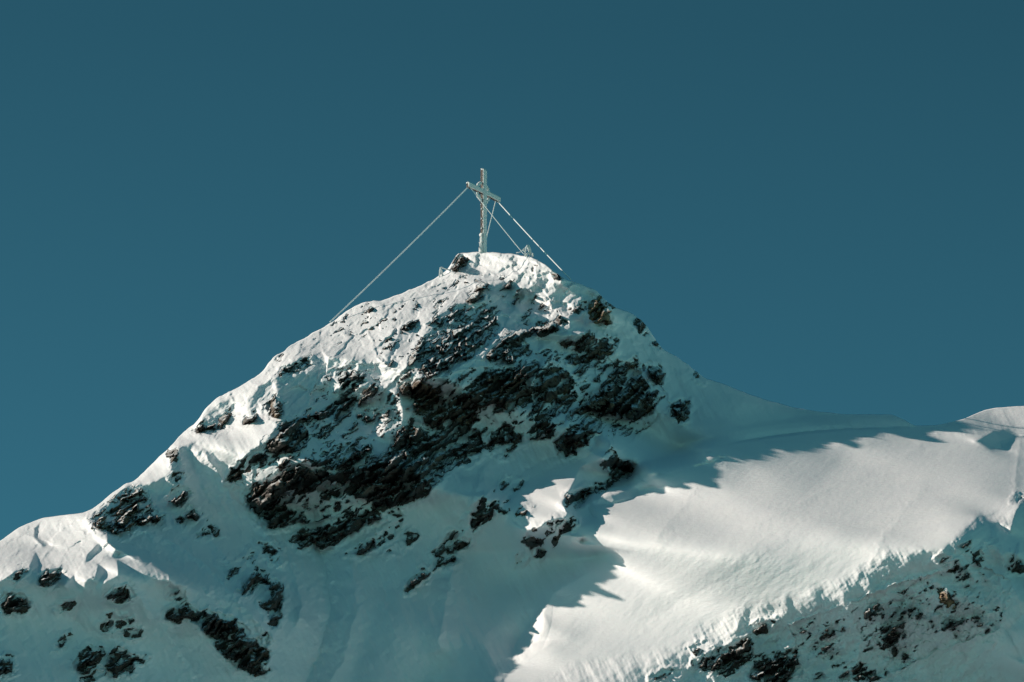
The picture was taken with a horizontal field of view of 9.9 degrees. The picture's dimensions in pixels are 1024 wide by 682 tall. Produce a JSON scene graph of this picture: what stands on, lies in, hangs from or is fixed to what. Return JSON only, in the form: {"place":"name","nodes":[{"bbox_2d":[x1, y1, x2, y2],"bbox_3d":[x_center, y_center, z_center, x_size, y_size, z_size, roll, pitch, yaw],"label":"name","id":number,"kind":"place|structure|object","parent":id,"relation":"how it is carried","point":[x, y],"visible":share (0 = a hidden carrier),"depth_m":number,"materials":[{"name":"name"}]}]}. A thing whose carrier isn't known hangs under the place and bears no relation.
{"place":"outdoors","nodes":[
{"label":"outdoors","id":0,"kind":"place"},
{"bbox_2d":[0,252,1023,681],"bbox_3d":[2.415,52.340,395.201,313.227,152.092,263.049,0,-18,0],"label":"snow mountain","id":1,"kind":"structure","parent":0,"point":[724,516],"depth_m":410.71,"materials":[{"name":"white snow"}]},
{"bbox_2d":[0,654,12,674],"bbox_3d":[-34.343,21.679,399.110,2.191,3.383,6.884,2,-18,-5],"label":"rock outcrop","id":2,"kind":"object","parent":1,"relation":"on","point":[7,668],"visible":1,"depth_m":397.85,"materials":[{"name":"black stone"}]},
{"bbox_2d":[1,593,30,613],"bbox_3d":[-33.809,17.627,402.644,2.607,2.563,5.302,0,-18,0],"label":"rock outcrop","id":3,"kind":"object","parent":1,"relation":"on","point":[18,604],"visible":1,"depth_m":401.69,"materials":[{"name":"black stone"}]},
{"bbox_2d":[13,568,27,579],"bbox_3d":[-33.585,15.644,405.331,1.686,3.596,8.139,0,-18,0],"label":"rock outcrop","id":4,"kind":"object","parent":1,"relation":"on","point":[17,577],"visible":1,"depth_m":402.15,"materials":[{"name":"black stone"}]},
{"bbox_2d":[39,568,61,586],"bbox_3d":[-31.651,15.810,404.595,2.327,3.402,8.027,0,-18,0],"label":"rock outcrop","id":5,"kind":"object","parent":1,"relation":"on","point":[53,576],"visible":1,"depth_m":402.79,"materials":[{"name":"black stone"}]},
{"bbox_2d":[58,632,72,646],"bbox_3d":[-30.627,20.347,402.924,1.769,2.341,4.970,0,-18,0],"label":"rock outcrop","id":6,"kind":"object","parent":1,"relation":"on","point":[61,644],"visible":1,"depth_m":401.44,"materials":[{"name":"black stone"}]},
{"bbox_2d":[61,601,76,610],"bbox_3d":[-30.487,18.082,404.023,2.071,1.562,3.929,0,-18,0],"label":"rock outcrop","id":7,"kind":"object","parent":1,"relation":"on","point":[73,604],"visible":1,"depth_m":402.51,"materials":[{"name":"black stone"}]},
{"bbox_2d":[77,645,105,675],"bbox_3d":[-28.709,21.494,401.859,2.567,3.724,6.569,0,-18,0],"label":"rock outcrop","id":8,"kind":"object","parent":1,"relation":"on","point":[89,655],"visible":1,"depth_m":400.69,"materials":[{"name":"black stone"}]},
{"bbox_2d":[79,669,106,681],"bbox_3d":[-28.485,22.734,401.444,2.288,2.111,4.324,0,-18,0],"label":"rock outcrop","id":9,"kind":"object","parent":1,"relation":"on","point":[87,678],"visible":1,"depth_m":399.77,"materials":[{"name":"black stone"}]},
{"bbox_2d":[100,612,133,633],"bbox_3d":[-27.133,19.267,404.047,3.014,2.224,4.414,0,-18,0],"label":"rock outcrop","id":10,"kind":"object","parent":1,"relation":"on","point":[121,624],"visible":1,"depth_m":402.49,"materials":[{"name":"black stone"}]},
{"bbox_2d":[107,586,128,603],"bbox_3d":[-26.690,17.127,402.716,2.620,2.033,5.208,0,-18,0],"label":"rock outcrop","id":11,"kind":"object","parent":1,"relation":"on","point":[118,594],"visible":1,"depth_m":401.15,"materials":[{"name":"black stone"}]},
{"bbox_2d":[105,646,146,677],"bbox_3d":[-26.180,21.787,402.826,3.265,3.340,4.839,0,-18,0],"label":"rock outcrop","id":12,"kind":"object","parent":1,"relation":"on","point":[115,667],"visible":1,"depth_m":401.44,"materials":[{"name":"black stone"}]},
{"bbox_2d":[91,488,164,533],"bbox_3d":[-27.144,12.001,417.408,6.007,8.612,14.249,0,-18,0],"label":"rock outcrop","id":13,"kind":"object","parent":1,"relation":"on","point":[124,519],"visible":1,"depth_m":416.15,"materials":[{"name":"black stone"}]},
{"bbox_2d":[124,628,142,637],"bbox_3d":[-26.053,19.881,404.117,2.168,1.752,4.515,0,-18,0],"label":"rock outcrop","id":14,"kind":"object","parent":1,"relation":"on","point":[127,634],"visible":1,"depth_m":402.36,"materials":[{"name":"black stone"}]},
{"bbox_2d":[166,608,182,623],"bbox_3d":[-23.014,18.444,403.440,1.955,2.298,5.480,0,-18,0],"label":"rock outcrop","id":15,"kind":"object","parent":1,"relation":"on","point":[171,615],"visible":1,"depth_m":402.44,"materials":[{"name":"black stone"}]},
{"bbox_2d":[166,448,183,481],"bbox_3d":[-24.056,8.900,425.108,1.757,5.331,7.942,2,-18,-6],"label":"rock outcrop","id":16,"kind":"object","parent":1,"relation":"on","point":[172,454],"visible":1,"depth_m":423.06,"materials":[{"name":"grey stone"}]},
{"bbox_2d":[168,485,187,506],"bbox_3d":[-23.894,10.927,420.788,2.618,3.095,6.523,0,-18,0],"label":"rock outcrop","id":17,"kind":"object","parent":1,"relation":"on","point":[178,501],"visible":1,"depth_m":418.82,"materials":[{"name":"grey stone"}]},
{"bbox_2d":[174,590,182,600],"bbox_3d":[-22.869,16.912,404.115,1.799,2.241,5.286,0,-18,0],"label":"rock outcrop","id":18,"kind":"object","parent":1,"relation":"on","point":[179,598],"visible":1,"depth_m":402.80,"materials":[{"name":"black stone"}]},
{"bbox_2d":[175,509,202,523],"bbox_3d":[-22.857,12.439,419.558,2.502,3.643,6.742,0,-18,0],"label":"rock outcrop","id":19,"kind":"object","parent":1,"relation":"on","point":[193,515],"visible":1,"depth_m":417.91,"materials":[{"name":"black stone"}]},
{"bbox_2d":[196,420,224,433],"bbox_3d":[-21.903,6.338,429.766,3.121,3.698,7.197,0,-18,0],"label":"rock outcrop","id":20,"kind":"object","parent":1,"relation":"on","point":[200,428],"visible":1,"depth_m":427.93,"materials":[{"name":"black stone"}]},
{"bbox_2d":[207,519,219,536],"bbox_3d":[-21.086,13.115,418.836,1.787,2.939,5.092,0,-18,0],"label":"rock outcrop","id":21,"kind":"object","parent":1,"relation":"on","point":[215,531],"visible":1,"depth_m":417.18,"materials":[{"name":"black stone"}]},
{"bbox_2d":[178,601,269,676],"bbox_3d":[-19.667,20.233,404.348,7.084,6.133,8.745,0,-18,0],"label":"rock outcrop","id":22,"kind":"object","parent":1,"relation":"on","point":[239,648],"visible":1,"depth_m":403.13,"materials":[{"name":"black stone"}]},
{"bbox_2d":[219,408,231,423],"bbox_3d":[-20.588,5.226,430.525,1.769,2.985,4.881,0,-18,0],"label":"rock outcrop","id":23,"kind":"object","parent":1,"relation":"on","point":[224,418],"visible":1,"depth_m":428.86,"materials":[{"name":"stone"}]},
{"bbox_2d":[226,567,240,579],"bbox_3d":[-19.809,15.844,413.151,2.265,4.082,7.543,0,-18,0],"label":"rock outcrop","id":24,"kind":"object","parent":1,"relation":"on","point":[232,571],"visible":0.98,"depth_m":410.78,"materials":[{"name":"black stone"}]},
{"bbox_2d":[227,453,266,482],"bbox_3d":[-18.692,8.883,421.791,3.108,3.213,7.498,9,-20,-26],"label":"rock outcrop","id":25,"kind":"object","parent":1,"relation":"on","point":[237,472],"visible":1,"depth_m":420.20,"materials":[{"name":"black stone"}]},
{"bbox_2d":[243,410,256,424],"bbox_3d":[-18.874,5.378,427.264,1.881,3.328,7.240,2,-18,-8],"label":"rock outcrop","id":26,"kind":"object","parent":1,"relation":"on","point":[249,419],"visible":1,"depth_m":424.92,"materials":[{"name":"brown stone"}]},
{"bbox_2d":[242,566,283,625],"bbox_3d":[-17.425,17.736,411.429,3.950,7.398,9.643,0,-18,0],"label":"rock outcrop","id":27,"kind":"object","parent":1,"relation":"on","point":[274,601],"visible":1,"depth_m":409.10,"materials":[{"name":"black stone"}]},
{"bbox_2d":[258,542,278,560],"bbox_3d":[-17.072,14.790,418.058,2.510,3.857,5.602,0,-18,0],"label":"rock outcrop","id":28,"kind":"object","parent":1,"relation":"on","point":[269,549],"visible":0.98,"depth_m":416.04,"materials":[{"name":"black stone"}]},
{"bbox_2d":[263,394,284,422],"bbox_3d":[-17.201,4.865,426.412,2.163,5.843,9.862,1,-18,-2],"label":"rock outcrop","id":29,"kind":"object","parent":1,"relation":"on","point":[275,404],"visible":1,"depth_m":424.73,"materials":[{"name":"brown stone"}]},
{"bbox_2d":[278,353,311,375],"bbox_3d":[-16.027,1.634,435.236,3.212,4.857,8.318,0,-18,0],"label":"boulder","id":30,"kind":"object","parent":1,"relation":"on","point":[292,369],"visible":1,"depth_m":432.25,"materials":[{"name":"black stone"}]},
{"bbox_2d":[288,527,312,549],"bbox_3d":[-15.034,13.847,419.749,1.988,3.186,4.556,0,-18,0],"label":"rock outcrop","id":31,"kind":"object","parent":1,"relation":"on","point":[304,535],"visible":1,"depth_m":418.63,"materials":[{"name":"black stone"}]},
{"bbox_2d":[266,397,357,452],"bbox_3d":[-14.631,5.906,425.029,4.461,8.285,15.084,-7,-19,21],"label":"rock outcrop","id":32,"kind":"object","parent":1,"relation":"on","point":[282,442],"visible":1,"depth_m":421.71,"materials":[{"name":"black stone"}]},
{"bbox_2d":[309,439,371,467],"bbox_3d":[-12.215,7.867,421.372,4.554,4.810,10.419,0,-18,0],"label":"rock outcrop","id":33,"kind":"object","parent":1,"relation":"on","point":[325,462],"visible":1,"depth_m":418.96,"materials":[{"name":"black stone"}]},
{"bbox_2d":[311,507,380,549],"bbox_3d":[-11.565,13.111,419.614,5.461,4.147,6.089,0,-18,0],"label":"rock outcrop","id":34,"kind":"object","parent":1,"relation":"on","point":[345,527],"visible":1,"depth_m":418.12,"materials":[{"name":"black stone"}]},
{"bbox_2d":[338,368,380,406],"bbox_3d":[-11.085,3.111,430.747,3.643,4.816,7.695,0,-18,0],"label":"rock outcrop","id":35,"kind":"object","parent":1,"relation":"on","point":[353,376],"visible":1,"depth_m":428.85,"materials":[{"name":"black stone"}]},
{"bbox_2d":[247,421,485,528],"bbox_3d":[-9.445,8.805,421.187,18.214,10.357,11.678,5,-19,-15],"label":"cliff","id":36,"kind":"structure","parent":1,"relation":"on","point":[420,472],"depth_m":419.17,"materials":[{"name":"black stone"}]},
{"bbox_2d":[364,303,375,312],"bbox_3d":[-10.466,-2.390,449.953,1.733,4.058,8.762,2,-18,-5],"label":"rock outcrop","id":37,"kind":"object","parent":1,"relation":"on","point":[370,309],"visible":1,"depth_m":447.90,"materials":[{"name":"grey stone"}]},
{"bbox_2d":[345,519,402,554],"bbox_3d":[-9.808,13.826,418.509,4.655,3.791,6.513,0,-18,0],"label":"rock outcrop","id":38,"kind":"object","parent":1,"relation":"on","point":[362,550],"visible":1,"depth_m":417.15,"materials":[{"name":"black stone"}]},
{"bbox_2d":[385,320,418,341],"bbox_3d":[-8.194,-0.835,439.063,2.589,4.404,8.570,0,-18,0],"label":"rock outcrop","id":39,"kind":"object","parent":1,"relation":"on","point":[409,325],"visible":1,"depth_m":437.77,"materials":[{"name":"black stone"}]},
{"bbox_2d":[387,508,418,551],"bbox_3d":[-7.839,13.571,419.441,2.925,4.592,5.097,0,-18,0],"label":"rock outcrop","id":40,"kind":"object","parent":1,"relation":"on","point":[410,539],"visible":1,"depth_m":417.64,"materials":[{"name":"black stone"}]},
{"bbox_2d":[404,567,430,592],"bbox_3d":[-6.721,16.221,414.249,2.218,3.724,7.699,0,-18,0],"label":"rock outcrop","id":41,"kind":"object","parent":1,"relation":"on","point":[417,580],"visible":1,"depth_m":413.29,"materials":[{"name":"black stone"}]},
{"bbox_2d":[400,380,448,428],"bbox_3d":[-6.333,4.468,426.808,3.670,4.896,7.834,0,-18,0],"label":"rock outcrop","id":42,"kind":"object","parent":1,"relation":"on","point":[423,391],"visible":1,"depth_m":425.92,"materials":[{"name":"black stone"}]},
{"bbox_2d":[433,300,442,313],"bbox_3d":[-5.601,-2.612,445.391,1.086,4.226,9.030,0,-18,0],"label":"rock outcrop","id":43,"kind":"object","parent":1,"relation":"on","point":[439,303],"visible":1,"depth_m":444.68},
{"bbox_2d":[330,275,548,366],"bbox_3d":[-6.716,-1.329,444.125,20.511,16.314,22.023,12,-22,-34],"label":"frosted rock","id":44,"kind":"object","parent":1,"relation":"on","point":[435,316],"visible":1,"depth_m":443.33,"materials":[{"name":"grey stone"}]},
{"bbox_2d":[439,267,451,276],"bbox_3d":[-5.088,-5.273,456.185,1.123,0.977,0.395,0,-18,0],"label":"handrail","id":45,"kind":"object","parent":1,"relation":"on","point":[440,271],"visible":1,"depth_m":456.14,"materials":[{"name":"silver metal"}]},
{"bbox_2d":[431,531,469,570],"bbox_3d":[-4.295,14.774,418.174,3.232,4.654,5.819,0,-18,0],"label":"rock outcrop","id":46,"kind":"object","parent":1,"relation":"on","point":[457,543],"visible":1,"depth_m":417.07,"materials":[{"name":"black stone"}]},
{"bbox_2d":[408,301,499,378],"bbox_3d":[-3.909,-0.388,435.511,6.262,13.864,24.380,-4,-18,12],"label":"rock outcrop","id":47,"kind":"object","parent":1,"relation":"on","point":[469,351],"visible":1,"depth_m":433.18,"materials":[{"name":"black stone"}]},
{"bbox_2d":[253,351,664,525],"bbox_3d":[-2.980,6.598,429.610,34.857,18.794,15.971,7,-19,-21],"label":"rock streaks","id":48,"kind":"object","parent":1,"relation":"on","point":[412,420],"visible":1,"depth_m":425.85,"materials":[{"name":"black stone"}]},
{"bbox_2d":[450,253,468,271],"bbox_3d":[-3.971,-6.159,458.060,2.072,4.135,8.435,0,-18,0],"label":"summit rock","id":49,"kind":"object","parent":1,"relation":"on","point":[461,262],"visible":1,"depth_m":457.39,"materials":[{"name":"stone"}]},
{"bbox_2d":[466,282,488,303],"bbox_3d":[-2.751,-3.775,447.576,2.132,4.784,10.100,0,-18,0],"label":"rock outcrop","id":50,"kind":"object","parent":1,"relation":"on","point":[475,297],"visible":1,"depth_m":444.17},
{"bbox_2d":[466,168,500,253],"bbox_3d":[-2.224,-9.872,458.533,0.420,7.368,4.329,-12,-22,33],"label":"summit cross","id":51,"kind":"object","parent":1,"relation":"on","point":[483,190],"visible":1,"depth_m":458.44,"materials":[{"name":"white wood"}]},
{"bbox_2d":[330,187,468,321],"bbox_3d":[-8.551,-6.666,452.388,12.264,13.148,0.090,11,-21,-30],"label":"guy cable","id":52,"kind":"object","parent":51,"relation":"attached to","point":[402,252],"visible":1,"depth_m":452.71,"materials":[{"name":"grey metal"}]},
{"bbox_2d":[485,201,495,241],"bbox_3d":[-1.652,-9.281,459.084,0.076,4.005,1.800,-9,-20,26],"label":"guy cable","id":53,"kind":"object","parent":51,"relation":"attached to","point":[490,220],"visible":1,"depth_m":459.10,"materials":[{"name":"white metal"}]},
{"bbox_2d":[470,187,524,254],"bbox_3d":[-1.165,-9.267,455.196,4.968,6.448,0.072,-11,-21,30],"label":"guy cable","id":54,"kind":"object","parent":51,"relation":"attached to","point":[496,220],"visible":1,"depth_m":455.14,"materials":[{"name":"grey metal"}]},
{"bbox_2d":[497,201,570,279],"bbox_3d":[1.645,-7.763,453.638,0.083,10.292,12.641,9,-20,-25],"label":"guy cable","id":55,"kind":"object","parent":51,"relation":"attached to","point":[535,242],"visible":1,"depth_m":453.25,"materials":[{"name":"white metal"}]},
{"bbox_2d":[462,481,509,530],"bbox_3d":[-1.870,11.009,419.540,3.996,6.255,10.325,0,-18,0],"label":"rock outcrop","id":56,"kind":"object","parent":1,"relation":"on","point":[480,514],"visible":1,"depth_m":415.58,"materials":[{"name":"black stone"}]},
{"bbox_2d":[448,368,532,425],"bbox_3d":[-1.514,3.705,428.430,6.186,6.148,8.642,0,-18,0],"label":"cliff","id":57,"kind":"structure","parent":1,"relation":"on","point":[497,387],"depth_m":426.99,"materials":[{"name":"black stone"}]},
{"bbox_2d":[504,445,516,456],"bbox_3d":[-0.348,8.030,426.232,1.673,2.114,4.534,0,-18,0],"label":"rock outcrop","id":58,"kind":"object","parent":1,"relation":"on","point":[509,449],"visible":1,"depth_m":425.37,"materials":[{"name":"black stone"}]},
{"bbox_2d":[506,480,523,501],"bbox_3d":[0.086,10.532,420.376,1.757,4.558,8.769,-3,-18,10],"label":"rock outcrop","id":59,"kind":"object","parent":1,"relation":"on","point":[518,487],"visible":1,"depth_m":420.46,"materials":[{"name":"black stone"}]},
{"bbox_2d":[501,344,531,363],"bbox_3d":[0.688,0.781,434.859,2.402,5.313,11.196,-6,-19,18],"label":"rock outcrop","id":60,"kind":"object","parent":1,"relation":"on","point":[518,351],"visible":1,"depth_m":433.44,"materials":[{"name":"black stone"}]},
{"bbox_2d":[486,422,555,451],"bbox_3d":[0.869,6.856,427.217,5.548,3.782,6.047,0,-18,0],"label":"rock outcrop","id":61,"kind":"object","parent":1,"relation":"on","point":[507,437],"visible":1,"depth_m":425.92,"materials":[{"name":"black stone"}]},
{"bbox_2d":[515,506,527,516],"bbox_3d":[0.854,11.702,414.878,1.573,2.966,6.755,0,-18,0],"label":"rock outcrop","id":62,"kind":"object","parent":1,"relation":"on","point":[522,513],"visible":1,"depth_m":412.54,"materials":[{"name":"black stone"}]},
{"bbox_2d":[486,321,558,362],"bbox_3d":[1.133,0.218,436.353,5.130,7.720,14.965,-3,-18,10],"label":"rock outcrop","id":63,"kind":"object","parent":1,"relation":"on","point":[516,340],"visible":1,"depth_m":435.21,"materials":[{"name":"black stone"}]},
{"bbox_2d":[516,245,533,256],"bbox_3d":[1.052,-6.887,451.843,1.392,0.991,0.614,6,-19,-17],"label":"handrail","id":64,"kind":"object","parent":1,"relation":"on","point":[529,252],"visible":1,"depth_m":451.83,"materials":[{"name":"grey metal"}]},
{"bbox_2d":[520,362,538,379],"bbox_3d":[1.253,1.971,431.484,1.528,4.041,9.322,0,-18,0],"label":"rock outcrop","id":65,"kind":"object","parent":1,"relation":"on","point":[528,370],"visible":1,"depth_m":429.11,"materials":[{"name":"grey stone"}]},
{"bbox_2d":[517,545,546,563],"bbox_3d":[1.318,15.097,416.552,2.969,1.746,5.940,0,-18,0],"label":"rock outcrop","id":66,"kind":"object","parent":1,"relation":"on","point":[541,554],"visible":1,"depth_m":414.55,"materials":[{"name":"black stone"}]},
{"bbox_2d":[521,519,563,548],"bbox_3d":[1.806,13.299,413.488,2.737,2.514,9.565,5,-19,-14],"label":"rock outcrop","id":67,"kind":"object","parent":1,"relation":"on","point":[532,542],"visible":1,"depth_m":412.83,"materials":[{"name":"black stone"}]},
{"bbox_2d":[539,349,557,355],"bbox_3d":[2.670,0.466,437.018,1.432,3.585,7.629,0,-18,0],"label":"rock outcrop","id":68,"kind":"object","parent":1,"relation":"on","point":[544,354],"visible":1,"depth_m":435.20,"materials":[{"name":"black stone"}]},
{"bbox_2d":[527,368,573,429],"bbox_3d":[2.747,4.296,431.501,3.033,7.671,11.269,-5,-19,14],"label":"rock","id":69,"kind":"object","parent":1,"relation":"on","point":[551,378],"depth_m":429.59,"materials":[{"name":"black stone"}]},
{"bbox_2d":[552,273,561,279],"bbox_3d":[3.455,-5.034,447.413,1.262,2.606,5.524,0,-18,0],"label":"rock outcrop","id":70,"kind":"object","parent":1,"relation":"on","point":[559,277],"visible":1,"depth_m":445.86,"materials":[{"name":"grey stone"}]},
{"bbox_2d":[553,310,568,325],"bbox_3d":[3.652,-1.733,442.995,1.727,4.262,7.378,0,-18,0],"label":"rock outcrop","id":71,"kind":"object","parent":1,"relation":"on","point":[558,321],"visible":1,"depth_m":439.91,"materials":[{"name":"grey stone"}]},
{"bbox_2d":[551,516,575,546],"bbox_3d":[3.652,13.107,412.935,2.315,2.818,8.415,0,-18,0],"label":"rock outcrop","id":72,"kind":"object","parent":1,"relation":"on","point":[567,526],"visible":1,"depth_m":409.72,"materials":[{"name":"black stone"}]},
{"bbox_2d":[563,381,587,420],"bbox_3d":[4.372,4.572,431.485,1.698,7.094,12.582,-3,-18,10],"label":"rock outcrop","id":73,"kind":"object","parent":1,"relation":"on","point":[574,397],"visible":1,"depth_m":431.52,"materials":[{"name":"black stone"}]},
{"bbox_2d":[568,301,587,314],"bbox_3d":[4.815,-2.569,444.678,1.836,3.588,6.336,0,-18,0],"label":"rock outcrop","id":74,"kind":"object","parent":1,"relation":"on","point":[578,308],"visible":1,"depth_m":442.95,"materials":[{"name":"grey stone"}]},
{"bbox_2d":[553,415,604,456],"bbox_3d":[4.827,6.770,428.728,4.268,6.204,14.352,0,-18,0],"label":"rock outcrop","id":75,"kind":"object","parent":1,"relation":"on","point":[584,424],"visible":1,"depth_m":424.20,"materials":[{"name":"black stone"}]},
{"bbox_2d":[564,487,594,508],"bbox_3d":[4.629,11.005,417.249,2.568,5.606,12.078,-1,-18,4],"label":"rock outcrop","id":76,"kind":"object","parent":1,"relation":"on","point":[578,496],"visible":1,"depth_m":417.10,"materials":[{"name":"black stone"}]},
{"bbox_2d":[560,329,618,375],"bbox_3d":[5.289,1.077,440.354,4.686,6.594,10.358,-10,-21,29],"label":"rock outcrop","id":77,"kind":"object","parent":1,"relation":"on","point":[603,346],"visible":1,"depth_m":438.52,"materials":[{"name":"black stone"}]},
{"bbox_2d":[588,295,611,325],"bbox_3d":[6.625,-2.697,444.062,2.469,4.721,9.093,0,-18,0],"label":"boulder","id":78,"kind":"object","parent":1,"relation":"on","point":[595,304],"visible":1,"depth_m":443.14,"materials":[{"name":"brown stone"}]},
{"bbox_2d":[594,446,634,493],"bbox_3d":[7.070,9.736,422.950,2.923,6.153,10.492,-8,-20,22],"label":"rock outcrop","id":79,"kind":"object","parent":1,"relation":"on","point":[614,461],"visible":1,"depth_m":421.98,"materials":[{"name":"black stone"}]},
{"bbox_2d":[580,358,653,420],"bbox_3d":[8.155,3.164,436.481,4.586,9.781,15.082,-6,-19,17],"label":"rock outcrop","id":80,"kind":"object","parent":1,"relation":"on","point":[635,400],"visible":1,"depth_m":435.06,"materials":[{"name":"black stone"}]},
{"bbox_2d":[611,423,638,436],"bbox_3d":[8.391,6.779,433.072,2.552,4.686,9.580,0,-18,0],"label":"rock outcrop","id":81,"kind":"object","parent":1,"relation":"on","point":[629,432],"visible":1,"depth_m":433.13,"materials":[{"name":"grey stone"}]},
{"bbox_2d":[633,317,645,333],"bbox_3d":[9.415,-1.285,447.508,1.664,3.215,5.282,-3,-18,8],"label":"rock","id":82,"kind":"object","parent":1,"relation":"on","point":[639,323],"visible":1,"depth_m":445.61,"materials":[{"name":"black stone"}]},
{"bbox_2d":[641,332,657,345],"bbox_3d":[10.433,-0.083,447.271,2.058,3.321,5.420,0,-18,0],"label":"rock outcrop","id":83,"kind":"object","parent":1,"relation":"on","point":[655,343],"visible":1,"depth_m":445.23,"materials":[{"name":"black stone"}]},
{"bbox_2d":[642,364,665,384],"bbox_3d":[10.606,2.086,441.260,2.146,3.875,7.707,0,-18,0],"label":"rock outcrop","id":84,"kind":"object","parent":1,"relation":"on","point":[657,374],"visible":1,"depth_m":439.34,"materials":[{"name":"black stone"}]},
{"bbox_2d":[670,399,689,423],"bbox_3d":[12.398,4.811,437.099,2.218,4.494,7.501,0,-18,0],"label":"rock","id":85,"kind":"object","parent":1,"relation":"on","point":[678,409],"visible":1,"depth_m":435.03,"materials":[{"name":"black stone"}]},
{"bbox_2d":[691,638,753,677],"bbox_3d":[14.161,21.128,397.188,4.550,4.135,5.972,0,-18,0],"label":"rock outcrop","id":86,"kind":"object","parent":1,"relation":"on","point":[727,658],"visible":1,"depth_m":395.40,"materials":[{"name":"black stone"}]},
{"bbox_2d":[753,620,774,634],"bbox_3d":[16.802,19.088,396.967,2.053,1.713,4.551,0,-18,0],"label":"rock outcrop","id":87,"kind":"object","parent":1,"relation":"on","point":[762,629],"visible":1,"depth_m":395.61,"materials":[{"name":"black stone"}]},
{"bbox_2d":[750,649,798,681],"bbox_3d":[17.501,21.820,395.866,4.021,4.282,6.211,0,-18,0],"label":"rock outcrop","id":88,"kind":"object","parent":1,"relation":"on","point":[758,672],"visible":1,"depth_m":394.37,"materials":[{"name":"black stone"}]},
{"bbox_2d":[654,604,983,679],"bbox_3d":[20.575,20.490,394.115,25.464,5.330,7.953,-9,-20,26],"label":"loose stones","id":89,"kind":"object","parent":1,"relation":"on","point":[918,615],"visible":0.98,"depth_m":390.73,"materials":[{"name":"black stone"}]},
{"bbox_2d":[852,662,878,681],"bbox_3d":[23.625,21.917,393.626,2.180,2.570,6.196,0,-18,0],"label":"rock outcrop","id":90,"kind":"object","parent":1,"relation":"on","point":[862,676],"visible":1,"depth_m":392.75,"materials":[{"name":"black stone"}]},
{"bbox_2d":[865,603,883,620],"bbox_3d":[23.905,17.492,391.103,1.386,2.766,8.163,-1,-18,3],"label":"rock outcrop","id":91,"kind":"object","parent":1,"relation":"on","point":[869,612],"visible":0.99,"depth_m":389.01,"materials":[{"name":"black stone"}]},
{"bbox_2d":[880,642,897,649],"bbox_3d":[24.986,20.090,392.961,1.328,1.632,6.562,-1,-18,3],"label":"rock outcrop","id":92,"kind":"object","parent":1,"relation":"on","point":[890,644],"visible":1,"depth_m":391.63,"materials":[{"name":"black stone"}]},
{"bbox_2d":[793,563,1002,678],"bbox_3d":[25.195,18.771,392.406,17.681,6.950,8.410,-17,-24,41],"label":"rock flecks","id":93,"kind":"object","parent":1,"relation":"on","point":[861,673],"visible":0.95,"depth_m":389.39,"materials":[{"name":"black stone"}]},
{"bbox_2d":[938,588,955,608],"bbox_3d":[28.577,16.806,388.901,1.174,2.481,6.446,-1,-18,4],"label":"boulder","id":94,"kind":"object","parent":1,"relation":"on","point":[946,599],"visible":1,"depth_m":387.22,"materials":[{"name":"beige stone"}]},
{"bbox_2d":[947,560,959,572],"bbox_3d":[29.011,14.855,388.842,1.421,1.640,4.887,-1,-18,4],"label":"rock outcrop","id":95,"kind":"object","parent":1,"relation":"on","point":[957,567],"visible":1,"depth_m":387.43,"materials":[{"name":"black stone"}]},
{"bbox_2d":[961,540,983,564],"bbox_3d":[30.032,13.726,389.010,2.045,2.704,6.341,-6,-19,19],"label":"rock outcrop","id":96,"kind":"object","parent":1,"relation":"on","point":[976,553],"visible":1,"depth_m":387.74,"materials":[{"name":"black stone"}]},
{"bbox_2d":[1008,555,1023,573],"bbox_3d":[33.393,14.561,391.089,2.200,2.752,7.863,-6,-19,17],"label":"rock outcrop","id":97,"kind":"object","parent":1,"relation":"on","point":[1019,568],"visible":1,"depth_m":389.12,"materials":[{"name":"black stone"}]},
{"bbox_2d":[0,0,1023,540],"label":"sky","id":98,"kind":"structure","parent":0,"point":[813,205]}
]}

